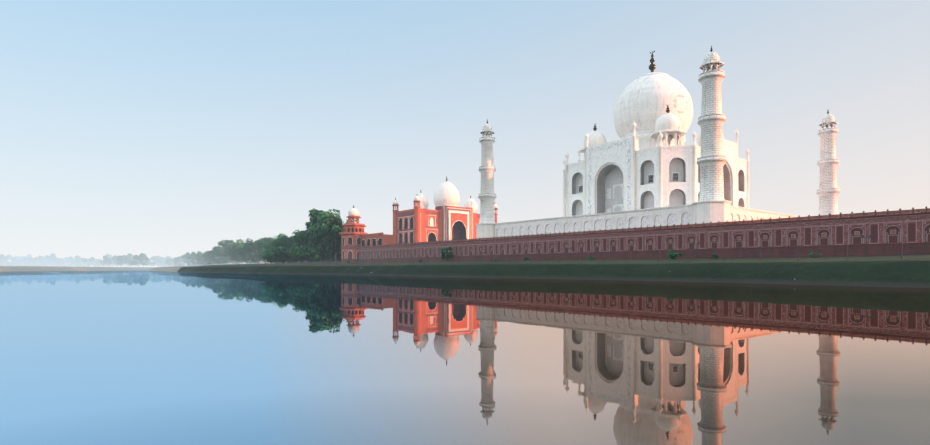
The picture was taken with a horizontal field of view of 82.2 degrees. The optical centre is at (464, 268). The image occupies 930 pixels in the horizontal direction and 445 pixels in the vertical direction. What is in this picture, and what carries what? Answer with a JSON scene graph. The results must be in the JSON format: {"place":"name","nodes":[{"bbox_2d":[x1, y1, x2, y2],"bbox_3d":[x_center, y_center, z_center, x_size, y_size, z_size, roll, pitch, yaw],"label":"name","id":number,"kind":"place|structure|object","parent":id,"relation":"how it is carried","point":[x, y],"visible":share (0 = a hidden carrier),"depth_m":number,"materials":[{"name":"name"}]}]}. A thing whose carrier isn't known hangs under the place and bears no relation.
{"place":"outdoors","nodes":[
{"label":"outdoors","id":0,"kind":"place"},
{"bbox_2d":[0,270,929,444],"bbox_3d":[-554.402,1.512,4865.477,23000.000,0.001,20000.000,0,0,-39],"label":"river water","id":1,"kind":"structure","parent":0,"point":[136,357],"depth_m":8.66,"materials":[{"name":"blue liquid"}]},
{"bbox_2d":[0,255,929,287],"bbox_3d":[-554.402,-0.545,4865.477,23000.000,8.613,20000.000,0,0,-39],"label":"ground","id":2,"kind":"structure","parent":0,"point":[909,271],"depth_m":70.22,"materials":[{"name":"green plant"}]},
{"bbox_2d":[0,254,13,265],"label":"tree","id":3,"kind":"object","parent":2,"relation":"on","point":[3,258],"visible":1,"depth_m":1112.69,"materials":[{"name":"green plant"}]},
{"bbox_2d":[7,254,22,265],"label":"tree","id":4,"kind":"object","parent":2,"relation":"on","point":[16,257],"visible":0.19,"depth_m":1307.29,"materials":[{"name":"green plant"}]},
{"bbox_2d":[11,257,29,265],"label":"tree","id":5,"kind":"object","parent":2,"relation":"on","point":[15,261],"visible":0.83,"depth_m":1174.91,"materials":[{"name":"green plant"}]},
{"bbox_2d":[28,255,44,265],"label":"tree","id":6,"kind":"object","parent":2,"relation":"on","point":[34,260],"visible":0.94,"depth_m":1178.65,"materials":[{"name":"green plant"}]},
{"bbox_2d":[41,253,60,265],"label":"tree","id":7,"kind":"object","parent":2,"relation":"on","point":[52,258],"visible":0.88,"depth_m":1191.45,"materials":[{"name":"green plant"}]},
{"bbox_2d":[55,259,65,265],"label":"tree","id":8,"kind":"object","parent":2,"relation":"on","point":[58,263],"visible":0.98,"depth_m":1178.74,"materials":[{"name":"green plant"}]},
{"bbox_2d":[60,257,70,265],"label":"tree","id":9,"kind":"object","parent":2,"relation":"on","point":[65,259],"visible":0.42,"depth_m":1334.28,"materials":[{"name":"green plant"}]},
{"bbox_2d":[66,256,82,265],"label":"tree","id":10,"kind":"object","parent":2,"relation":"on","point":[71,258],"visible":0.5,"depth_m":1220.12,"materials":[{"name":"green plant"}]},
{"bbox_2d":[71,255,86,265],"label":"tree","id":11,"kind":"object","parent":2,"relation":"on","point":[77,262],"visible":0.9,"depth_m":1156.55,"materials":[{"name":"green plant"}]},
{"bbox_2d":[81,257,96,266],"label":"tree","id":12,"kind":"object","parent":2,"relation":"on","point":[91,260],"visible":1,"depth_m":1108.55,"materials":[{"name":"green plant"}]},
{"bbox_2d":[98,260,109,266],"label":"tree","id":13,"kind":"object","parent":2,"relation":"on","point":[101,263],"visible":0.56,"depth_m":1061.55,"materials":[{"name":"green plant"}]},
{"bbox_2d":[102,255,118,266],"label":"tree","id":14,"kind":"object","parent":2,"relation":"on","point":[106,260],"visible":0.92,"depth_m":1001.83,"materials":[{"name":"green plant"}]},
{"bbox_2d":[116,255,131,266],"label":"tree","id":15,"kind":"object","parent":2,"relation":"on","point":[120,259],"visible":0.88,"depth_m":950.42,"materials":[{"name":"green plant"}]},
{"bbox_2d":[121,253,135,266],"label":"tree","id":16,"kind":"object","parent":2,"relation":"on","point":[129,255],"visible":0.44,"depth_m":1025.75,"materials":[{"name":"green plant"}]},
{"bbox_2d":[129,253,148,266],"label":"tree","id":17,"kind":"object","parent":2,"relation":"on","point":[140,257],"visible":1,"depth_m":913.90,"materials":[{"name":"green plant"}]},
{"bbox_2d":[137,253,148,266],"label":"tree","id":18,"kind":"object","parent":2,"relation":"on","point":[146,262],"visible":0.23,"depth_m":967.85,"materials":[{"name":"green plant"}]},
{"bbox_2d":[147,259,155,266],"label":"tree","id":19,"kind":"object","parent":2,"relation":"on","point":[150,262],"visible":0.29,"depth_m":1061.23,"materials":[{"name":"green plant"}]},
{"bbox_2d":[149,256,160,266],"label":"tree","id":20,"kind":"object","parent":2,"relation":"on","point":[154,259],"visible":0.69,"depth_m":1156.45,"materials":[{"name":"green plant"}]},
{"bbox_2d":[158,258,167,266],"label":"tree grove","id":21,"kind":"object","parent":2,"relation":"on","point":[162,262],"visible":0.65,"depth_m":1187.31,"materials":[{"name":"green plant"}]},
{"bbox_2d":[156,256,169,266],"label":"tree","id":22,"kind":"object","parent":2,"relation":"on","point":[160,258],"visible":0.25,"depth_m":1240.52,"materials":[{"name":"green plant"}]},
{"bbox_2d":[165,258,175,265],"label":"tree grove","id":23,"kind":"object","parent":2,"relation":"on","point":[169,261],"visible":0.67,"depth_m":1067.96,"materials":[{"name":"green plant"}]},
{"bbox_2d":[173,255,184,265],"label":"tree grove","id":24,"kind":"object","parent":2,"relation":"on","point":[178,260],"visible":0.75,"depth_m":968.65,"materials":[{"name":"green plant"}]},
{"bbox_2d":[181,252,193,265],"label":"tree grove","id":25,"kind":"object","parent":2,"relation":"on","point":[187,260],"visible":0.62,"depth_m":890.49,"materials":[{"name":"green plant"}]},
{"bbox_2d":[188,251,202,264],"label":"tree grove","id":26,"kind":"object","parent":2,"relation":"on","point":[192,256],"visible":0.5,"depth_m":811.67,"materials":[{"name":"green plant"}]},
{"bbox_2d":[196,252,208,264],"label":"tree grove","id":27,"kind":"object","parent":2,"relation":"on","point":[199,258],"visible":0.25,"depth_m":748.58,"materials":[{"name":"green plant"}]},
{"bbox_2d":[201,250,218,263],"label":"tree grove","id":28,"kind":"object","parent":2,"relation":"on","point":[206,256],"visible":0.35,"depth_m":690.57,"materials":[{"name":"green plant"}]},
{"bbox_2d":[208,248,222,263],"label":"tree grove","id":29,"kind":"object","parent":2,"relation":"on","point":[213,254],"visible":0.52,"depth_m":652.80,"materials":[{"name":"green plant"}]},
{"bbox_2d":[213,239,232,263],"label":"tree grove","id":30,"kind":"object","parent":2,"relation":"on","point":[221,249],"visible":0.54,"depth_m":620.34,"materials":[{"name":"green plant"}]},
{"bbox_2d":[222,242,242,263],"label":"tree grove","id":31,"kind":"object","parent":2,"relation":"on","point":[225,254],"visible":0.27,"depth_m":592.69,"materials":[{"name":"green plant"}]},
{"bbox_2d":[227,239,254,262],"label":"tree grove","id":32,"kind":"object","parent":2,"relation":"on","point":[233,255],"visible":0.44,"depth_m":559.33,"materials":[{"name":"green plant"}]},
{"bbox_2d":[237,247,257,263],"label":"tree grove","id":33,"kind":"object","parent":2,"relation":"on","point":[242,253],"visible":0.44,"depth_m":535.43,"materials":[{"name":"green plant"}]},
{"bbox_2d":[243,238,263,263],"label":"tree grove","id":34,"kind":"object","parent":2,"relation":"on","point":[250,246],"visible":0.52,"depth_m":513.63,"materials":[{"name":"green plant"}]},
{"bbox_2d":[254,237,272,263],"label":"tree grove","id":35,"kind":"object","parent":2,"relation":"on","point":[259,242],"visible":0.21,"depth_m":487.65,"materials":[{"name":"green plant"}]},
{"bbox_2d":[260,238,273,253],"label":"tree grove","id":36,"kind":"object","parent":2,"relation":"on","point":[265,245],"visible":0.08,"depth_m":465.98,"materials":[{"name":"green plant"}]},
{"bbox_2d":[265,253,284,262],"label":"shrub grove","id":37,"kind":"object","parent":2,"relation":"on","point":[277,258],"visible":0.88,"depth_m":319.41,"materials":[{"name":"green plant"}]},
{"bbox_2d":[265,233,287,248],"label":"tree grove","id":38,"kind":"object","parent":2,"relation":"on","point":[271,245],"visible":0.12,"depth_m":370.90,"materials":[{"name":"green plant"}]},
{"bbox_2d":[265,246,291,262],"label":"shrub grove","id":39,"kind":"object","parent":2,"relation":"on","point":[280,250],"visible":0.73,"depth_m":320.23,"materials":[{"name":"green plant"}]},
{"bbox_2d":[270,249,291,262],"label":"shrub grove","id":40,"kind":"object","parent":2,"relation":"on","point":[288,253],"visible":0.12,"depth_m":323.35,"materials":[{"name":"green plant"}]},
{"bbox_2d":[274,229,299,247],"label":"tree grove","id":41,"kind":"object","parent":2,"relation":"on","point":[284,241],"visible":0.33,"depth_m":358.17,"materials":[{"name":"green plant"}]},
{"bbox_2d":[279,250,296,262],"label":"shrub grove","id":42,"kind":"object","parent":2,"relation":"on","point":[293,256],"visible":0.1,"depth_m":328.71,"materials":[{"name":"green plant"}]},
{"bbox_2d":[292,246,309,261],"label":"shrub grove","id":43,"kind":"object","parent":2,"relation":"on","point":[299,253],"visible":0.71,"depth_m":324.74,"materials":[{"name":"green plant"}]},
{"bbox_2d":[291,224,318,261],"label":"tree grove","id":44,"kind":"object","parent":2,"relation":"on","point":[298,237],"visible":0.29,"depth_m":341.49,"materials":[{"name":"green plant"}]},
{"bbox_2d":[305,250,321,261],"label":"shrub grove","id":45,"kind":"object","parent":2,"relation":"on","point":[310,254],"visible":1,"depth_m":321.61,"materials":[{"name":"green plant"}]},
{"bbox_2d":[305,208,342,260],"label":"tree grove","id":46,"kind":"object","parent":2,"relation":"on","point":[315,215],"visible":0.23,"depth_m":331.58,"materials":[{"name":"green plant"}]},
{"bbox_2d":[322,251,340,260],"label":"shrub grove","id":47,"kind":"object","parent":2,"relation":"on","point":[328,255],"visible":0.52,"depth_m":329.70,"materials":[{"name":"green plant"}]},
{"bbox_2d":[309,213,356,260],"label":"tree grove","id":48,"kind":"object","parent":2,"relation":"on","point":[332,228],"visible":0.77,"depth_m":319.73,"materials":[{"name":"green plant"}]},
{"bbox_2d":[339,205,367,263],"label":"tower","id":49,"kind":"structure","parent":2,"relation":"on","point":[351,233],"depth_m":299.29,"materials":[{"name":"red stone"}]},
{"bbox_2d":[364,245,370,262],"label":"wall section","id":50,"kind":"object","parent":2,"relation":"on","point":[367,254],"visible":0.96,"depth_m":292.13,"materials":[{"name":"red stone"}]},
{"bbox_2d":[370,245,376,262],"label":"wall section","id":51,"kind":"object","parent":2,"relation":"on","point":[373,254],"visible":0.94,"depth_m":287.02,"materials":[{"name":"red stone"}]},
{"bbox_2d":[376,244,382,262],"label":"wall section","id":52,"kind":"object","parent":2,"relation":"on","point":[379,253],"visible":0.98,"depth_m":282.17,"materials":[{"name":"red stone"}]},
{"bbox_2d":[382,244,389,262],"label":"wall section","id":53,"kind":"object","parent":2,"relation":"on","point":[385,251],"visible":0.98,"depth_m":277.28,"materials":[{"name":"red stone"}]},
{"bbox_2d":[388,243,395,262],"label":"wall section","id":54,"kind":"object","parent":2,"relation":"on","point":[392,253],"visible":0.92,"depth_m":272.08,"materials":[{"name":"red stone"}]},
{"bbox_2d":[395,243,402,262],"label":"wall section","id":55,"kind":"object","parent":2,"relation":"on","point":[398,252],"visible":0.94,"depth_m":267.50,"materials":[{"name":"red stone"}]},
{"bbox_2d":[402,242,409,262],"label":"wall section","id":56,"kind":"object","parent":2,"relation":"on","point":[405,252],"visible":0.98,"depth_m":262.49,"materials":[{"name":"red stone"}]},
{"bbox_2d":[409,242,417,261],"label":"wall section","id":57,"kind":"object","parent":2,"relation":"on","point":[412,251],"visible":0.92,"depth_m":257.30,"materials":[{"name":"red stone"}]},
{"bbox_2d":[416,241,425,261],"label":"wall section","id":58,"kind":"object","parent":2,"relation":"on","point":[420,250],"visible":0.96,"depth_m":252.36,"materials":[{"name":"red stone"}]},
{"bbox_2d":[424,241,433,261],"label":"wall section","id":59,"kind":"object","parent":2,"relation":"on","point":[428,249],"visible":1,"depth_m":247.31,"materials":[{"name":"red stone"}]},
{"bbox_2d":[432,240,441,261],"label":"wall section","id":60,"kind":"object","parent":2,"relation":"on","point":[436,250],"visible":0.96,"depth_m":242.41,"materials":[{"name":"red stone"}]},
{"bbox_2d":[440,240,450,261],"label":"wall section","id":61,"kind":"object","parent":2,"relation":"on","point":[445,243],"visible":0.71,"depth_m":237.37,"materials":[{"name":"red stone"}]},
{"bbox_2d":[441,247,452,260],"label":"bank tree","id":62,"kind":"object","parent":2,"relation":"on","point":[444,251],"visible":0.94,"depth_m":231.13,"materials":[{"name":"green plant"}]},
{"bbox_2d":[458,238,468,261],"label":"wall section","id":63,"kind":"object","parent":2,"relation":"on","point":[462,250],"visible":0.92,"depth_m":227.29,"materials":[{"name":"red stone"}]},
{"bbox_2d":[467,238,478,261],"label":"wall section","id":64,"kind":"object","parent":2,"relation":"on","point":[472,250],"visible":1,"depth_m":222.52,"materials":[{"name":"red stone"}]},
{"bbox_2d":[477,237,489,261],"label":"wall section","id":65,"kind":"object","parent":2,"relation":"on","point":[483,248],"visible":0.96,"depth_m":217.40,"materials":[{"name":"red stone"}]},
{"bbox_2d":[487,236,500,261],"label":"wall section","id":66,"kind":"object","parent":2,"relation":"on","point":[493,246],"visible":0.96,"depth_m":212.53,"materials":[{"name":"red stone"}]},
{"bbox_2d":[498,235,511,261],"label":"wall section","id":67,"kind":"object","parent":2,"relation":"on","point":[504,249],"visible":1,"depth_m":207.60,"materials":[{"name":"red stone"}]},
{"bbox_2d":[509,235,523,261],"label":"wall section","id":68,"kind":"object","parent":2,"relation":"on","point":[516,246],"visible":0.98,"depth_m":202.48,"materials":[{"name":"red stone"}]},
{"bbox_2d":[521,234,536,260],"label":"wall section","id":69,"kind":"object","parent":2,"relation":"on","point":[528,244],"visible":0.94,"depth_m":197.60,"materials":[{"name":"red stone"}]},
{"bbox_2d":[534,233,549,260],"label":"wall section","id":70,"kind":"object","parent":2,"relation":"on","point":[541,244],"visible":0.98,"depth_m":192.57,"materials":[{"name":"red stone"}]},
{"bbox_2d":[547,232,563,260],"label":"wall section","id":71,"kind":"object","parent":2,"relation":"on","point":[554,243],"visible":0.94,"depth_m":187.54,"materials":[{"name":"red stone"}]},
{"bbox_2d":[202,241,929,266],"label":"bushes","id":72,"kind":"object","parent":2,"relation":"on","point":[580,257],"visible":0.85,"depth_m":72.23,"materials":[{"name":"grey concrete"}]},
{"bbox_2d":[561,231,578,259],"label":"wall section","id":73,"kind":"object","parent":2,"relation":"on","point":[569,241],"visible":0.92,"depth_m":182.56,"materials":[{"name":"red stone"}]},
{"bbox_2d":[576,230,593,259],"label":"wall section","id":74,"kind":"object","parent":2,"relation":"on","point":[584,243],"visible":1,"depth_m":177.62,"materials":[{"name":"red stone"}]},
{"bbox_2d":[591,229,610,259],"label":"wall section","id":75,"kind":"object","parent":2,"relation":"on","point":[600,241],"visible":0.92,"depth_m":172.62,"materials":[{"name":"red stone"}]},
{"bbox_2d":[667,250,682,259],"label":"bank shrub","id":76,"kind":"object","parent":2,"relation":"on","point":[673,254],"visible":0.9,"depth_m":116.08,"materials":[{"name":"green plant"}]},
{"bbox_2d":[809,252,821,257],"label":"bank shrub","id":77,"kind":"object","parent":2,"relation":"on","point":[810,255],"visible":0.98,"depth_m":98.46,"materials":[{"name":"green plant"}]},
{"bbox_2d":[861,235,871,256],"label":"floodlight mast","id":78,"kind":"object","parent":2,"relation":"on","point":[862,236],"visible":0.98,"depth_m":96.79,"materials":[{"name":"grey metal"}]},
{"bbox_2d":[919,206,929,254],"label":"wall section","id":79,"kind":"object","parent":2,"relation":"on","point":[924,228],"visible":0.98,"depth_m":110.00,"materials":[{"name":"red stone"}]},
{"bbox_2d":[0,0,929,266],"label":"sky","id":80,"kind":"structure","parent":0,"point":[162,128],"materials":[{"name":"blue"}]},
{"bbox_2d":[476,200,805,239],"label":"marble plinth","id":81,"kind":"structure","parent":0,"point":[708,211],"depth_m":175.19,"materials":[{"name":"white stone"}]},
{"bbox_2d":[478,120,496,222],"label":"minaret","id":82,"kind":"object","parent":81,"relation":"on","point":[487,196],"visible":0.96,"depth_m":225.79,"materials":[{"name":"stone"}]},
{"bbox_2d":[563,122,748,216],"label":"mausoleum","id":83,"kind":"structure","parent":81,"relation":"on","point":[621,175],"depth_m":199.37,"materials":[{"name":"stone"}]},
{"bbox_2d":[580,125,606,160],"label":"domed kiosk","id":84,"kind":"object","parent":83,"relation":"on","point":[596,137],"visible":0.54,"depth_m":220.12,"materials":[{"name":"stone"}]},
{"bbox_2d":[613,50,692,149],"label":"dome","id":85,"kind":"structure","parent":83,"relation":"on","point":[643,101],"depth_m":209.94,"materials":[{"name":"stone"}]},
{"bbox_2d":[650,105,686,146],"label":"domed kiosk","id":86,"kind":"object","parent":83,"relation":"on","point":[668,125],"visible":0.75,"depth_m":194.89,"materials":[{"name":"stone"}]},
{"bbox_2d":[696,46,726,200],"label":"minaret","id":87,"kind":"object","parent":81,"relation":"on","point":[711,160],"visible":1,"depth_m":150.69,"materials":[{"name":"stone"}]},
{"bbox_2d":[816,111,839,218],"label":"minaret","id":88,"kind":"object","parent":81,"relation":"on","point":[828,191],"visible":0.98,"depth_m":212.12,"materials":[{"name":"stone"}]},
{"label":"river terrace","id":89,"kind":"structure","parent":0,"visible":0},
{"bbox_2d":[359,246,365,262],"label":"wall section","id":90,"kind":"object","parent":89,"relation":"on","point":[361,254],"visible":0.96,"depth_m":297.03,"materials":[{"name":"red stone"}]},
{"bbox_2d":[360,232,393,245],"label":"terrace arcade","id":91,"kind":"object","parent":89,"relation":"on","point":[372,239],"visible":0.88,"depth_m":286.51,"materials":[{"name":"red stone"}]},
{"bbox_2d":[392,177,497,243],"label":"mosque","id":92,"kind":"structure","parent":89,"relation":"on","point":[447,218],"depth_m":318.74,"materials":[{"name":"red stone"}]},
{"bbox_2d":[449,239,459,261],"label":"wall section","id":93,"kind":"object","parent":89,"relation":"on","point":[453,244],"visible":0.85,"depth_m":232.12,"materials":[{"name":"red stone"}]},
{"bbox_2d":[607,228,627,259],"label":"wall section","id":94,"kind":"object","parent":89,"relation":"attached to","point":[616,245],"visible":0.96,"depth_m":167.78,"materials":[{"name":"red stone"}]},
{"bbox_2d":[625,227,646,259],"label":"wall section","id":95,"kind":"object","parent":89,"relation":"attached to","point":[634,241],"visible":0.96,"depth_m":162.84,"materials":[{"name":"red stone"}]},
{"bbox_2d":[643,225,666,258],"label":"wall section","id":96,"kind":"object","parent":89,"relation":"attached to","point":[653,240],"visible":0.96,"depth_m":157.92,"materials":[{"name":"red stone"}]},
{"bbox_2d":[663,224,687,258],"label":"wall section","id":97,"kind":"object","parent":89,"relation":"attached to","point":[673,236],"visible":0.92,"depth_m":152.90,"materials":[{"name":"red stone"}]},
{"bbox_2d":[684,222,709,258],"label":"wall section","id":98,"kind":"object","parent":89,"relation":"attached to","point":[697,233],"visible":0.92,"depth_m":147.91,"materials":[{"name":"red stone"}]},
{"bbox_2d":[706,221,734,258],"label":"wall section","id":99,"kind":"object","parent":89,"relation":"attached to","point":[718,236],"visible":0.96,"depth_m":142.78,"materials":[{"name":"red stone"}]},
{"bbox_2d":[730,219,759,258],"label":"wall section","id":100,"kind":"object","parent":89,"relation":"attached to","point":[743,238],"visible":0.96,"depth_m":137.81,"materials":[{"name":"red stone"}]},
{"bbox_2d":[756,217,787,257],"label":"wall","id":101,"kind":"structure","parent":89,"relation":"attached to","point":[770,238],"depth_m":132.93,"materials":[{"name":"red stone"}]},
{"bbox_2d":[783,215,818,257],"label":"wall","id":102,"kind":"structure","parent":89,"relation":"attached to","point":[799,231],"depth_m":127.92,"materials":[{"name":"red stone"}]},
{"bbox_2d":[813,213,850,256],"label":"wall","id":103,"kind":"structure","parent":89,"relation":"attached to","point":[829,235],"depth_m":122.94,"materials":[{"name":"red stone"}]},
{"bbox_2d":[846,210,886,256],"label":"wall","id":104,"kind":"structure","parent":89,"relation":"attached to","point":[858,225],"depth_m":117.96,"materials":[{"name":"red stone"}]},
{"bbox_2d":[881,207,924,255],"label":"wall","id":105,"kind":"structure","parent":89,"relation":"attached to","point":[898,226],"depth_m":113.05,"materials":[{"name":"red stone"}]}
]}

